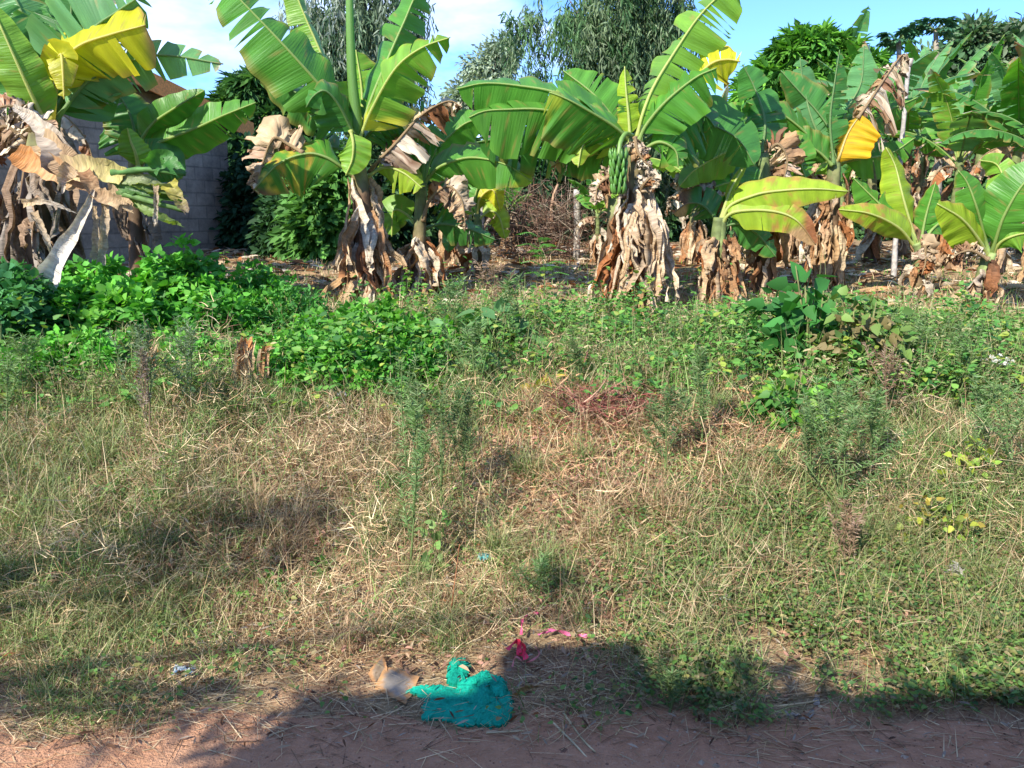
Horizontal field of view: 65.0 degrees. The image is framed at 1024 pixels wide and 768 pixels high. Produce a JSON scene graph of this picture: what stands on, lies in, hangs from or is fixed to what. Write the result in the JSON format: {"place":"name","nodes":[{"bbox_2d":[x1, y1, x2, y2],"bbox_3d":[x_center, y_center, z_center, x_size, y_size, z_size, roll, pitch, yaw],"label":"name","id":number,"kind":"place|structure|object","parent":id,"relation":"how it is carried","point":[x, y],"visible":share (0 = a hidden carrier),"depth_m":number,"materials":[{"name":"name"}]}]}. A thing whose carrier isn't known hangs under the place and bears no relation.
{"place":"outdoors","nodes":[
{"label":"outdoors","id":0,"kind":"place"},
{"bbox_2d":[0,285,1023,763],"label":"dry grass","id":1,"kind":"structure","parent":0,"point":[332,519],"depth_m":3.70,"materials":[{"name":"plant"}]},
{"bbox_2d":[0,238,1023,741],"bbox_3d":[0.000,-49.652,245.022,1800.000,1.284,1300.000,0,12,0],"label":"ground","id":2,"kind":"structure","parent":0,"point":[294,706],"depth_m":3.26,"materials":[{"name":"soil"}]},
{"bbox_2d":[0,352,20,444],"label":"feathery weed","id":3,"kind":"object","parent":2,"relation":"on","point":[6,377],"visible":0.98,"depth_m":4.39,"materials":[{"name":"green plant"}]},
{"bbox_2d":[0,329,44,401],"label":"feathery weed","id":4,"kind":"object","parent":2,"relation":"on","point":[19,351],"visible":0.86,"depth_m":4.88,"materials":[{"name":"green plant"}]},
{"bbox_2d":[0,256,68,346],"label":"leafy shrub","id":5,"kind":"object","parent":2,"relation":"on","point":[16,284],"visible":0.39,"depth_m":5.49,"materials":[{"name":"green plant"}]},
{"bbox_2d":[0,0,115,262],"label":"banana plant","id":6,"kind":"object","parent":2,"relation":"on","point":[75,132],"visible":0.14,"depth_m":7.84,"materials":[{"name":"brown plant"}]},
{"bbox_2d":[7,275,118,344],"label":"leafy shrub","id":7,"kind":"object","parent":2,"relation":"on","point":[67,303],"visible":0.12,"depth_m":5.76,"materials":[{"name":"green plant"}]},
{"bbox_2d":[27,324,138,394],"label":"leafy shrub","id":8,"kind":"object","parent":2,"relation":"on","point":[92,334],"visible":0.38,"depth_m":5.21,"materials":[{"name":"green plant"}]},
{"bbox_2d":[41,251,152,305],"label":"leafy shrub","id":9,"kind":"object","parent":2,"relation":"on","point":[83,276],"visible":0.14,"depth_m":6.20,"materials":[{"name":"green plant"}]},
{"bbox_2d":[0,0,222,275],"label":"banana plant","id":10,"kind":"object","parent":2,"relation":"on","point":[73,59],"visible":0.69,"depth_m":6.15,"materials":[{"name":"green plant"}]},
{"bbox_2d":[30,189,94,291],"bbox_3d":[-3.168,-1.005,5.664,0.466,0.724,0.098,-3,12,-15],"label":"dead leaf sheath","id":11,"kind":"object","parent":10,"relation":"attached to","point":[50,266],"visible":0.94,"depth_m":5.67,"materials":[{"name":"plant"}]},
{"bbox_2d":[7,104,188,227],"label":"banana leaf","id":12,"kind":"object","parent":10,"relation":"hanging from","point":[52,155],"visible":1,"depth_m":5.75,"materials":[{"name":"brown plant"}]},
{"bbox_2d":[67,273,185,356],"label":"leafy shrub","id":13,"kind":"object","parent":2,"relation":"on","point":[134,302],"visible":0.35,"depth_m":5.83,"materials":[{"name":"green plant"}]},
{"bbox_2d":[0,73,254,262],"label":"house","id":14,"kind":"structure","parent":2,"relation":"on","point":[198,183],"depth_m":12.99,"materials":[{"name":"brick"}]},
{"bbox_2d":[106,312,160,424],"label":"feathery weed","id":15,"kind":"object","parent":2,"relation":"on","point":[140,336],"visible":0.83,"depth_m":4.40,"materials":[{"name":"green plant"}]},
{"bbox_2d":[133,347,153,443],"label":"feathery weed","id":16,"kind":"object","parent":2,"relation":"on","point":[145,370],"visible":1,"depth_m":4.35,"materials":[{"name":"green plant"}]},
{"bbox_2d":[119,232,226,316],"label":"leafy shrub","id":17,"kind":"object","parent":2,"relation":"on","point":[175,274],"visible":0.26,"depth_m":6.30,"materials":[{"name":"green plant"}]},
{"bbox_2d":[98,88,255,275],"bbox_3d":[-3.008,-1.619,7.361,1.501,2.083,0.611,0,12,0],"label":"banana plant","id":18,"kind":"object","parent":2,"relation":"on","point":[137,127],"visible":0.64,"depth_m":7.24,"materials":[{"name":"green plant"}]},
{"bbox_2d":[159,315,197,420],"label":"feathery weed","id":19,"kind":"object","parent":2,"relation":"on","point":[188,354],"visible":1,"depth_m":4.55,"materials":[{"name":"green plant"}]},
{"bbox_2d":[127,330,233,379],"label":"leafy shrub","id":20,"kind":"object","parent":2,"relation":"on","point":[198,342],"visible":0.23,"depth_m":5.26,"materials":[{"name":"green plant"}]},
{"bbox_2d":[165,282,270,345],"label":"leafy shrub","id":21,"kind":"object","parent":2,"relation":"on","point":[240,313],"visible":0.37,"depth_m":5.93,"materials":[{"name":"green plant"}]},
{"bbox_2d":[208,131,275,251],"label":"bush","id":22,"kind":"object","parent":2,"relation":"on","point":[233,226],"visible":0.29,"depth_m":13.64,"materials":[{"name":"green plant"}]},
{"bbox_2d":[229,337,256,390],"bbox_3d":[-1.685,-0.111,5.029,0.195,0.397,0.095,0,12,0],"label":"tree stump","id":23,"kind":"object","parent":2,"relation":"on","point":[245,345],"visible":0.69,"depth_m":5.00,"materials":[{"name":"wood"}]},
{"bbox_2d":[211,258,300,328],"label":"leafy shrub","id":24,"kind":"object","parent":2,"relation":"on","point":[245,280],"visible":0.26,"depth_m":6.45,"materials":[{"name":"green plant"}]},
{"bbox_2d":[244,176,289,259],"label":"bush","id":25,"kind":"object","parent":2,"relation":"on","point":[259,241],"visible":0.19,"depth_m":12.65,"materials":[{"name":"green plant"}]},
{"bbox_2d":[205,64,331,192],"bbox_3d":[-4.954,-4.686,16.449,2.764,3.682,2.168,0,12,0],"label":"mango tree","id":26,"kind":"object","parent":2,"relation":"on","point":[244,84],"visible":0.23,"depth_m":15.72,"materials":[{"name":"green plant"}]},
{"bbox_2d":[234,278,334,340],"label":"leafy shrub","id":27,"kind":"object","parent":2,"relation":"on","point":[304,301],"visible":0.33,"depth_m":6.23,"materials":[{"name":"green plant"}]},
{"bbox_2d":[252,329,337,399],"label":"leafy shrub","id":28,"kind":"object","parent":2,"relation":"on","point":[274,354],"visible":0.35,"depth_m":5.17,"materials":[{"name":"green plant"}]},
{"bbox_2d":[265,128,352,263],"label":"bush","id":29,"kind":"object","parent":2,"relation":"on","point":[311,221],"visible":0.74,"depth_m":11.84,"materials":[{"name":"green plant"}]},
{"bbox_2d":[210,0,461,306],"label":"banana plant","id":30,"kind":"object","parent":2,"relation":"on","point":[286,68],"visible":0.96,"depth_m":7.87,"materials":[{"name":"green plant"}]},
{"bbox_2d":[296,326,401,399],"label":"leafy shrub","id":31,"kind":"object","parent":2,"relation":"on","point":[335,349],"visible":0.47,"depth_m":5.12,"materials":[{"name":"green plant"}]},
{"bbox_2d":[272,0,440,180],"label":"feathery tree","id":32,"kind":"object","parent":2,"relation":"on","point":[368,24],"visible":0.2,"depth_m":18.26,"materials":[{"name":"green plant"}]},
{"bbox_2d":[318,292,427,348],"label":"leafy shrub","id":33,"kind":"object","parent":2,"relation":"on","point":[385,309],"visible":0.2,"depth_m":5.63,"materials":[{"name":"green plant"}]},
{"bbox_2d":[340,126,443,250],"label":"bush","id":34,"kind":"object","parent":2,"relation":"on","point":[402,237],"visible":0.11,"depth_m":14.28,"materials":[{"name":"green plant"}]},
{"bbox_2d":[368,655,418,703],"bbox_3d":[-0.431,1.083,2.944,0.238,0.057,0.136,8,14,35],"label":"carton scrap","id":35,"kind":"object","parent":2,"relation":"on","point":[381,672],"visible":1,"depth_m":2.95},
{"bbox_2d":[348,333,445,401],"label":"leafy shrub","id":36,"kind":"object","parent":2,"relation":"on","point":[403,340],"visible":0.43,"depth_m":5.23,"materials":[{"name":"green plant"}]},
{"bbox_2d":[386,353,422,457],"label":"feathery weed","id":37,"kind":"object","parent":2,"relation":"on","point":[402,369],"visible":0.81,"depth_m":4.31,"materials":[{"name":"green plant"}]},
{"bbox_2d":[392,381,435,571],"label":"feathery weed","id":38,"kind":"object","parent":2,"relation":"on","point":[418,453],"visible":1,"depth_m":3.45,"materials":[{"name":"green plant"}]},
{"bbox_2d":[412,513,449,580],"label":"leafy weed","id":39,"kind":"object","parent":2,"relation":"on","point":[425,556],"visible":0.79,"depth_m":3.54,"materials":[{"name":"green plant"}]},
{"bbox_2d":[393,314,470,359],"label":"leafy shrub","id":40,"kind":"object","parent":2,"relation":"on","point":[430,339],"visible":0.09,"depth_m":5.67,"materials":[{"name":"green plant"}]},
{"bbox_2d":[413,376,469,508],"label":"feathery weed","id":41,"kind":"object","parent":2,"relation":"on","point":[440,412],"visible":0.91,"depth_m":3.86,"materials":[{"name":"green plant"}]},
{"bbox_2d":[430,275,468,326],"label":"feathery weed","id":42,"kind":"object","parent":2,"relation":"on","point":[448,284],"visible":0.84,"depth_m":5.94,"materials":[{"name":"green plant"}]},
{"bbox_2d":[382,101,532,298],"bbox_3d":[-0.620,-1.925,8.569,1.673,2.054,0.800,0,12,0],"label":"banana plant","id":43,"kind":"object","parent":2,"relation":"on","point":[463,153],"visible":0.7,"depth_m":8.46,"materials":[{"name":"green plant"}]},
{"bbox_2d":[439,382,478,493],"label":"feathery weed","id":44,"kind":"object","parent":2,"relation":"on","point":[465,447],"visible":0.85,"depth_m":3.96,"materials":[{"name":"green plant"}]},
{"bbox_2d":[405,657,513,729],"bbox_3d":[-0.170,1.108,2.857,0.399,0.062,0.329,9,15,37],"label":"green cloth","id":45,"kind":"object","parent":2,"relation":"on","point":[474,691],"visible":0.95,"depth_m":2.84,"materials":[{"name":"fabric"}]},
{"bbox_2d":[430,317,500,379],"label":"leafy weed","id":46,"kind":"object","parent":2,"relation":"on","point":[435,321],"visible":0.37,"depth_m":5.42,"materials":[{"name":"green plant"}]},
{"bbox_2d":[440,313,491,385],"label":"feathery weed","id":47,"kind":"object","parent":2,"relation":"on","point":[478,330],"visible":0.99,"depth_m":5.13,"materials":[{"name":"green plant"}]},
{"bbox_2d":[442,184,509,278],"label":"banana plant","id":48,"kind":"object","parent":2,"relation":"on","point":[492,205],"visible":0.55,"depth_m":9.99,"materials":[{"name":"green plant"}]},
{"bbox_2d":[436,28,526,137],"bbox_3d":[-1.197,-10.231,32.572,3.797,7.864,2.688,0,12,0],"label":"pale tree","id":49,"kind":"object","parent":2,"relation":"on","point":[482,67],"visible":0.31,"depth_m":31.66,"materials":[{"name":"green plant"}]},
{"bbox_2d":[455,297,528,364],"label":"leafy weed","id":50,"kind":"object","parent":2,"relation":"on","point":[488,312],"visible":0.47,"depth_m":5.84,"materials":[{"name":"green plant"}]},
{"bbox_2d":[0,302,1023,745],"bbox_3d":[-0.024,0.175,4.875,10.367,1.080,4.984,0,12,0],"label":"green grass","id":51,"kind":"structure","parent":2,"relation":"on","point":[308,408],"depth_m":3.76,"materials":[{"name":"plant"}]},
{"bbox_2d":[0,363,1023,729],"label":"ground cover","id":52,"kind":"object","parent":2,"relation":"on","point":[1008,663],"visible":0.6,"depth_m":3.33,"materials":[{"name":"green plant"}]},
{"bbox_2d":[0,256,1023,422],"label":"leafy weeds","id":53,"kind":"object","parent":2,"relation":"on","point":[930,372],"visible":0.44,"depth_m":5.29,"materials":[{"name":"green plant"}]},
{"bbox_2d":[0,272,1023,415],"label":"tall weeds","id":54,"kind":"object","parent":2,"relation":"on","point":[920,358],"visible":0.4,"depth_m":5.36,"materials":[{"name":"green plant"}]},
{"bbox_2d":[0,241,1023,757],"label":"leaf litter","id":55,"kind":"object","parent":2,"relation":"on","point":[676,249],"visible":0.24,"depth_m":4.32,"materials":[{"name":"plant"}]},
{"bbox_2d":[27,250,1023,403],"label":"field grass","id":56,"kind":"structure","parent":2,"relation":"on","point":[552,283],"depth_m":8.56,"materials":[{"name":"plant"}]},
{"bbox_2d":[476,129,580,244],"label":"bush","id":57,"kind":"object","parent":2,"relation":"on","point":[538,179],"visible":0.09,"depth_m":16.54,"materials":[{"name":"brown plant"}]},
{"bbox_2d":[510,550,554,607],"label":"feathery weed","id":58,"kind":"object","parent":2,"relation":"on","point":[543,562],"visible":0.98,"depth_m":3.33,"materials":[{"name":"green plant"}]},
{"bbox_2d":[443,166,659,261],"bbox_3d":[0.558,-2.603,12.225,3.309,1.856,2.052,-4,12,-18],"label":"brush pile","id":59,"kind":"object","parent":2,"relation":"on","point":[551,233],"visible":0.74,"depth_m":12.13,"materials":[{"name":"brown plant"}]},
{"bbox_2d":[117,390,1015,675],"bbox_3d":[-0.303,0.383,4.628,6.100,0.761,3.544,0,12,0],"label":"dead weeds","id":60,"kind":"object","parent":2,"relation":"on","point":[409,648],"visible":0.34,"depth_m":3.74,"materials":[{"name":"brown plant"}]},
{"bbox_2d":[492,369,692,441],"bbox_3d":[0.541,0.158,4.806,1.356,0.500,1.070,0,12,0],"label":"twig heap","id":61,"kind":"object","parent":2,"relation":"on","point":[584,406],"visible":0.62,"depth_m":4.80,"materials":[{"name":"brown plant"}]},
{"bbox_2d":[568,169,621,262],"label":"banana plant","id":62,"kind":"object","parent":2,"relation":"on","point":[596,242],"visible":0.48,"depth_m":11.69,"materials":[{"name":"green plant"}]},
{"bbox_2d":[488,0,710,236],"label":"feathery tree","id":63,"kind":"object","parent":2,"relation":"on","point":[635,38],"visible":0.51,"depth_m":15.57,"materials":[{"name":"green plant"}]},
{"bbox_2d":[456,0,760,320],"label":"banana plant","id":64,"kind":"object","parent":2,"relation":"on","point":[564,123],"visible":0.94,"depth_m":7.65,"materials":[{"name":"green plant"}]},
{"bbox_2d":[604,147,720,241],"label":"bush","id":65,"kind":"object","parent":2,"relation":"on","point":[673,234],"visible":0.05,"depth_m":17.89,"materials":[{"name":"green plant"}]},
{"bbox_2d":[641,384,692,469],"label":"feathery weed","id":66,"kind":"object","parent":2,"relation":"on","point":[669,401],"visible":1,"depth_m":4.17,"materials":[{"name":"green plant"}]},
{"bbox_2d":[645,85,733,264],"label":"banana plant","id":67,"kind":"object","parent":2,"relation":"on","point":[691,235],"visible":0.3,"depth_m":11.28,"materials":[{"name":"brown plant"}]},
{"bbox_2d":[678,345,710,451],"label":"feathery weed","id":68,"kind":"object","parent":2,"relation":"on","point":[700,365],"visible":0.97,"depth_m":4.36,"materials":[{"name":"green plant"}]},
{"bbox_2d":[678,64,815,296],"bbox_3d":[2.526,-2.220,8.805,1.732,2.524,0.726,-2,12,-10],"label":"banana plant","id":69,"kind":"object","parent":2,"relation":"on","point":[784,148],"visible":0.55,"depth_m":8.72,"materials":[{"name":"green plant"}]},
{"bbox_2d":[633,374,868,463],"bbox_3d":[1.375,0.235,4.617,1.343,0.361,1.144,-5,13,-22],"label":"twig heap","id":70,"kind":"object","parent":2,"relation":"on","point":[730,423],"visible":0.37,"depth_m":4.52,"materials":[{"name":"brown plant"}]},
{"bbox_2d":[669,120,848,305],"bbox_3d":[2.465,-1.791,8.257,1.094,1.986,1.489,-10,15,-40],"label":"banana plant","id":71,"kind":"object","parent":2,"relation":"on","point":[771,200],"visible":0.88,"depth_m":8.24,"materials":[{"name":"green plant"}]},
{"bbox_2d":[734,390,819,435],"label":"leafy weed","id":72,"kind":"object","parent":2,"relation":"on","point":[784,424],"visible":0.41,"depth_m":4.54,"materials":[{"name":"green plant"}]},
{"bbox_2d":[738,352,844,436],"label":"leafy weed","id":73,"kind":"object","parent":2,"relation":"on","point":[766,393],"visible":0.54,"depth_m":4.58,"materials":[{"name":"green plant"}]},
{"bbox_2d":[765,403,846,490],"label":"feathery weed","id":74,"kind":"object","parent":2,"relation":"on","point":[808,442],"visible":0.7,"depth_m":3.98,"materials":[{"name":"green plant"}]},
{"bbox_2d":[740,261,877,373],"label":"broadleaf shrub","id":75,"kind":"object","parent":2,"relation":"on","point":[791,306],"visible":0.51,"depth_m":5.37,"materials":[{"name":"green plant"}]},
{"bbox_2d":[726,16,895,140],"bbox_3d":[7.754,-6.576,20.961,5.004,5.566,3.533,0,12,0],"label":"mango tree","id":76,"kind":"object","parent":2,"relation":"on","point":[825,42],"visible":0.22,"depth_m":20.15,"materials":[{"name":"green plant"}]},
{"bbox_2d":[745,45,917,289],"bbox_3d":[3.618,-2.496,9.374,2.119,2.826,0.889,0,12,0],"label":"banana plant","id":77,"kind":"object","parent":2,"relation":"on","point":[842,134],"visible":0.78,"depth_m":9.20,"materials":[{"name":"green plant"}]},
{"bbox_2d":[769,374,914,514],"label":"feathery weed","id":78,"kind":"object","parent":2,"relation":"on","point":[848,429],"visible":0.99,"depth_m":3.73,"materials":[{"name":"green plant"}]},
{"bbox_2d":[825,497,867,568],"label":"feathery weed","id":79,"kind":"object","parent":2,"relation":"on","point":[848,525],"visible":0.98,"depth_m":3.52,"materials":[{"name":"brown plant"}]},
{"bbox_2d":[795,284,924,399],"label":"leafy weed","id":80,"kind":"object","parent":2,"relation":"on","point":[896,335],"visible":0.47,"depth_m":5.02,"materials":[{"name":"green plant"}]},
{"bbox_2d":[843,379,895,483],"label":"feathery weed","id":81,"kind":"object","parent":2,"relation":"on","point":[879,402],"visible":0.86,"depth_m":4.07,"materials":[{"name":"green plant"}]},
{"bbox_2d":[845,342,913,424],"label":"feathery weed","id":82,"kind":"object","parent":2,"relation":"on","point":[888,371],"visible":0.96,"depth_m":4.53,"materials":[{"name":"brown plant"}]},
{"bbox_2d":[838,147,944,299],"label":"banana plant","id":83,"kind":"object","parent":2,"relation":"on","point":[892,214],"visible":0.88,"depth_m":8.72,"materials":[{"name":"green plant"}]},
{"bbox_2d":[811,38,980,263],"bbox_3d":[4.854,-3.207,11.174,2.242,3.106,2.492,-5,13,-22],"label":"banana plant","id":84,"kind":"object","parent":2,"relation":"on","point":[869,246],"visible":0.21,"depth_m":10.90,"materials":[{"name":"green plant"}]},
{"bbox_2d":[874,21,924,140],"bbox_3d":[8.590,-5.631,18.256,1.096,4.691,0.999,0,12,0],"label":"papaya tree","id":85,"kind":"object","parent":2,"relation":"on","point":[907,32],"visible":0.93,"depth_m":17.72,"materials":[{"name":"green plant"}]},
{"bbox_2d":[891,58,913,278],"bbox_3d":[4.803,-2.568,9.948,0.219,2.735,0.107,-11,16,-44],"label":"leaning pole","id":86,"kind":"object","parent":2,"relation":"on","point":[894,259],"visible":0.48,"depth_m":9.85,"materials":[{"name":"wood"}]},
{"bbox_2d":[828,31,998,256],"bbox_3d":[5.983,-3.492,12.084,2.457,3.223,2.291,2,12,10],"label":"banana plant","id":87,"kind":"object","parent":2,"relation":"on","point":[941,69],"visible":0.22,"depth_m":11.87,"materials":[{"name":"green plant"}]},
{"bbox_2d":[886,309,946,367],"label":"feathery weed","id":88,"kind":"object","parent":2,"relation":"on","point":[923,321],"visible":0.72,"depth_m":5.11,"materials":[{"name":"green plant"}]},
{"bbox_2d":[849,39,992,241],"bbox_3d":[7.673,-4.425,14.966,2.710,3.812,2.906,11,16,42],"label":"banana plant","id":89,"kind":"object","parent":2,"relation":"on","point":[920,167],"visible":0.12,"depth_m":14.90,"materials":[{"name":"green plant"}]},
{"bbox_2d":[879,495,994,551],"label":"leafy weed","id":90,"kind":"object","parent":2,"relation":"on","point":[949,507],"visible":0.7,"depth_m":3.68,"materials":[{"name":"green plant"}]},
{"bbox_2d":[914,16,960,194],"bbox_3d":[9.357,-5.713,18.221,1.049,4.869,1.090,-10,15,-39],"label":"papaya tree","id":91,"kind":"object","parent":2,"relation":"on","point":[944,31],"visible":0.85,"depth_m":17.70,"materials":[{"name":"green plant"}]},
{"bbox_2d":[880,34,1023,271],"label":"banana plant","id":92,"kind":"object","parent":2,"relation":"on","point":[936,128],"visible":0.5,"depth_m":10.38,"materials":[{"name":"green plant"}]},
{"bbox_2d":[942,318,993,390],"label":"feathery weed","id":93,"kind":"object","parent":2,"relation":"on","point":[960,337],"visible":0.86,"depth_m":4.95,"materials":[{"name":"green plant"}]},
{"bbox_2d":[913,52,1023,274],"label":"banana plant","id":94,"kind":"object","parent":2,"relation":"on","point":[1010,80],"visible":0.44,"depth_m":9.85,"materials":[{"name":"green plant"}]},
{"bbox_2d":[936,435,1007,498],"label":"leafy weed","id":95,"kind":"object","parent":2,"relation":"on","point":[967,453],"visible":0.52,"depth_m":4.00,"materials":[{"name":"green plant"}]},
{"bbox_2d":[930,8,1023,84],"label":"dark tree","id":96,"kind":"object","parent":2,"relation":"on","point":[985,29],"visible":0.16,"depth_m":24.81,"materials":[{"name":"green plant"}]},
{"bbox_2d":[935,153,1023,314],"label":"banana plant","id":97,"kind":"object","parent":2,"relation":"on","point":[975,219],"visible":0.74,"depth_m":7.53,"materials":[{"name":"green plant"}]},
{"bbox_2d":[939,34,1023,281],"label":"banana plant","id":98,"kind":"object","parent":2,"relation":"on","point":[1009,124],"visible":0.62,"depth_m":9.29,"materials":[{"name":"green plant"}]},
{"bbox_2d":[960,377,1023,508],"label":"feathery weed","id":99,"kind":"object","parent":2,"relation":"on","point":[1006,409],"visible":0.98,"depth_m":3.84,"materials":[{"name":"green plant"}]},
{"bbox_2d":[966,372,1022,448],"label":"feathery weed","id":100,"kind":"object","parent":2,"relation":"on","point":[982,393],"visible":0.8,"depth_m":4.14,"materials":[{"name":"green plant"}]},
{"bbox_2d":[0,702,1023,767],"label":"dirt road","id":101,"kind":"structure","parent":0,"point":[515,757],"depth_m":2.63,"materials":[{"name":"soil"}]},
{"bbox_2d":[0,569,1022,767],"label":"soil crumbs","id":102,"kind":"object","parent":101,"relation":"on","point":[700,762],"visible":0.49,"depth_m":2.73,"materials":[{"name":"brown soil"}]},
{"bbox_2d":[0,595,1023,767],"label":"loose straw","id":103,"kind":"object","parent":101,"relation":"on","point":[477,665],"visible":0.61,"depth_m":2.83,"materials":[{"name":"beige plant"}]},
{"bbox_2d":[650,655,687,712],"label":"feathery weed","id":104,"kind":"object","parent":101,"relation":"on","point":[672,679],"visible":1,"depth_m":2.77,"materials":[{"name":"green plant"}]},
{"bbox_2d":[115,0,1023,147],"label":"sky","id":105,"kind":"structure","parent":0,"point":[195,24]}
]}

